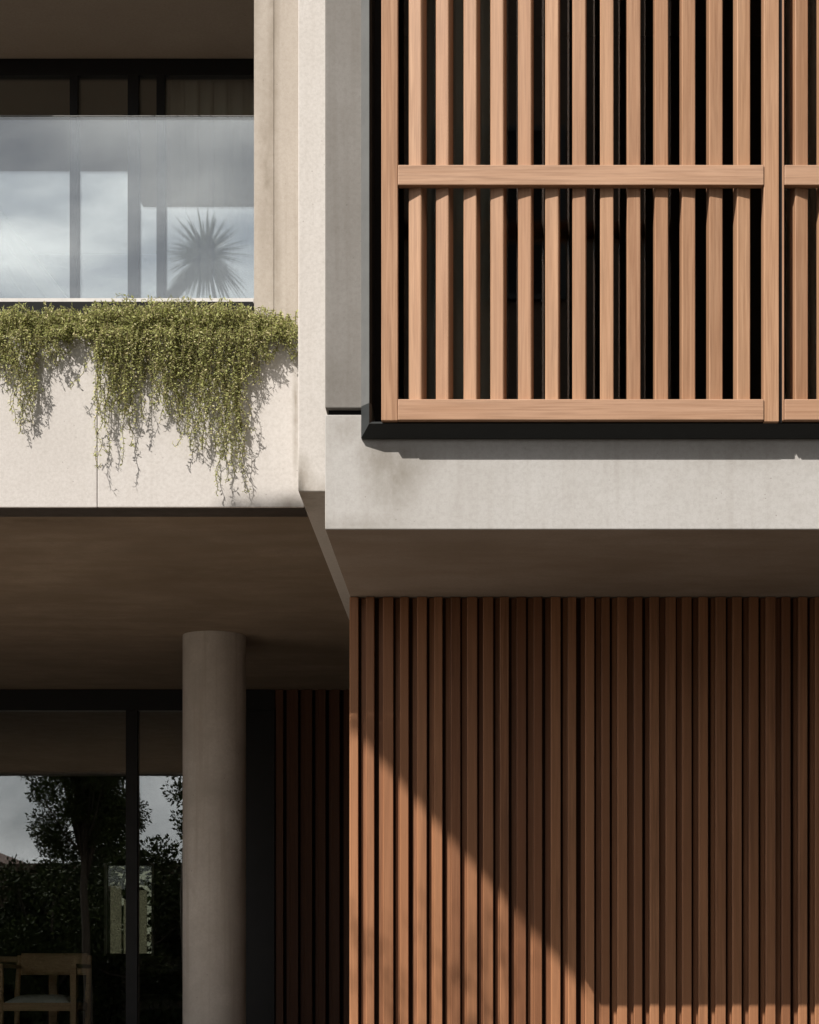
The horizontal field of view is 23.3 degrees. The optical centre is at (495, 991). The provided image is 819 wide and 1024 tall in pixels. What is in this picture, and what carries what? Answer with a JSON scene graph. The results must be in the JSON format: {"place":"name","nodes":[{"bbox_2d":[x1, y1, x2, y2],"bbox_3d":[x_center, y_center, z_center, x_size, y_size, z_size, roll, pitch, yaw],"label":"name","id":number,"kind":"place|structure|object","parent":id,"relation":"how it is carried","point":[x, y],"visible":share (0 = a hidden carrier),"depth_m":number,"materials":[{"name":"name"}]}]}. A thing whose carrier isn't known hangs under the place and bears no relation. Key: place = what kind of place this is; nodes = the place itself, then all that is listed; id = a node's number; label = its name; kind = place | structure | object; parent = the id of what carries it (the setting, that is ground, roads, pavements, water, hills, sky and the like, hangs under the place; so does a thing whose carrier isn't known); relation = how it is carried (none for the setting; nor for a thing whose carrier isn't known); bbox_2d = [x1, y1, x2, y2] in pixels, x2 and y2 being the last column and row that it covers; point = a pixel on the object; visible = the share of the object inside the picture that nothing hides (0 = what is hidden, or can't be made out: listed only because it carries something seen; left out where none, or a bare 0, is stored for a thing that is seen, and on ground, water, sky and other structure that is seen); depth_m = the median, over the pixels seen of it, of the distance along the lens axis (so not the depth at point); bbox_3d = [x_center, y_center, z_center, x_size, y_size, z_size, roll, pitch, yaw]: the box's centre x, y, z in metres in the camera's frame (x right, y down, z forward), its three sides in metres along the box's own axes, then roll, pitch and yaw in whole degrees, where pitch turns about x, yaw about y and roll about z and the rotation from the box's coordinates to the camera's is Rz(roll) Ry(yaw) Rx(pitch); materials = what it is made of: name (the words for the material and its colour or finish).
{"place":"outdoors","nodes":[
{"label":"outdoors","id":0,"kind":"place"},
{"bbox_2d":[0,957,78,1023],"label":"dining table","id":1,"kind":"object","parent":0,"point":[53,990],"visible":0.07,"depth_m":14.20,"materials":[{"name":"brown wood"}]},
{"label":"ground","id":2,"kind":"structure","parent":0,"visible":0},
{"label":"terrace","id":3,"kind":"structure","parent":2,"relation":"on","visible":0},
{"bbox_2d":[0,0,818,1023],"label":"house","id":4,"kind":"structure","parent":3,"relation":"on","point":[348,708],"depth_m":8.57,"materials":[{"name":"concrete"}]},
{"bbox_2d":[0,210,67,297],"bbox_3d":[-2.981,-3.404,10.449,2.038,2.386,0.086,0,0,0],"label":"glass balustrade","id":5,"kind":"object","parent":4,"relation":"hanging from","point":[24,273],"visible":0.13,"depth_m":10.43,"materials":[{"name":"glass"}]},
{"bbox_2d":[0,953,91,1023],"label":"armchair","id":6,"kind":"object","parent":4,"relation":"on","point":[73,965],"visible":1,"depth_m":13.76,"materials":[{"name":"wood"}]},
{"bbox_2d":[0,301,102,433],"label":"trailing plant","id":7,"kind":"object","parent":4,"relation":"on","point":[36,325],"visible":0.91,"depth_m":7.97,"materials":[{"name":"green plant"}]},
{"bbox_2d":[0,59,253,297],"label":"balcony window","id":8,"kind":"structure","parent":4,"relation":"in","point":[134,71],"depth_m":10.20,"materials":[{"name":"black metal"}]},
{"bbox_2d":[104,863,153,955],"bbox_3d":[-3.421,-0.770,18.520,0.466,0.864,0.064,0,0,0],"label":"garden window","id":9,"kind":"structure","parent":4,"relation":"in","point":[114,875],"depth_m":18.54,"materials":[{"name":"glass"}]},
{"bbox_2d":[0,689,274,1023],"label":"porch window","id":10,"kind":"structure","parent":4,"relation":"in","point":[260,703],"depth_m":12.94,"materials":[{"name":"black metal"}]},
{"bbox_2d":[70,293,272,496],"bbox_3d":[-1.291,-2.401,8.064,0.837,0.814,0.333,0,0,0],"label":"trailing plant","id":11,"kind":"object","parent":4,"relation":"hanging from","point":[170,325],"visible":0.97,"depth_m":7.96,"materials":[{"name":"green plant"}]},
{"bbox_2d":[167,80,253,297],"bbox_3d":[-1.258,-3.481,10.311,0.933,2.539,0.080,0,0,0],"label":"curtain","id":12,"kind":"object","parent":4,"relation":"hanging from","point":[210,206],"visible":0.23,"depth_m":10.30,"materials":[{"name":"grey fabric"}]},
{"bbox_2d":[235,307,297,376],"bbox_3d":[-0.916,-2.624,8.062,0.301,0.296,0.327,0,0,0],"label":"trailing plant","id":13,"kind":"object","parent":4,"relation":"hanging from","point":[273,329],"visible":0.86,"depth_m":7.96,"materials":[{"name":"green plant"}]},
{"bbox_2d":[375,0,381,421],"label":"screened window","id":14,"kind":"structure","parent":4,"relation":"in","point":[377,2],"depth_m":7.46,"materials":[{"name":"black metal"}]},
{"bbox_2d":[427,0,508,398],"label":"curtain","id":15,"kind":"object","parent":4,"relation":"hanging from","point":[458,201],"visible":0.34,"depth_m":7.71,"materials":[{"name":"black fabric"}]},
{"bbox_2d":[381,0,778,422],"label":"timber screen","id":16,"kind":"object","parent":4,"relation":"attached to","point":[498,176],"visible":1,"depth_m":7.24,"materials":[{"name":"brown wood"}]},
{"bbox_2d":[778,0,818,422],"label":"timber screen","id":17,"kind":"object","parent":4,"relation":"attached to","point":[798,176],"visible":1,"depth_m":7.24,"materials":[{"name":"brown wood"}]},
{"bbox_2d":[784,0,815,399],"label":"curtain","id":18,"kind":"object","parent":4,"relation":"hanging from","point":[811,201],"visible":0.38,"depth_m":7.73,"materials":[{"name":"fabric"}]}
]}

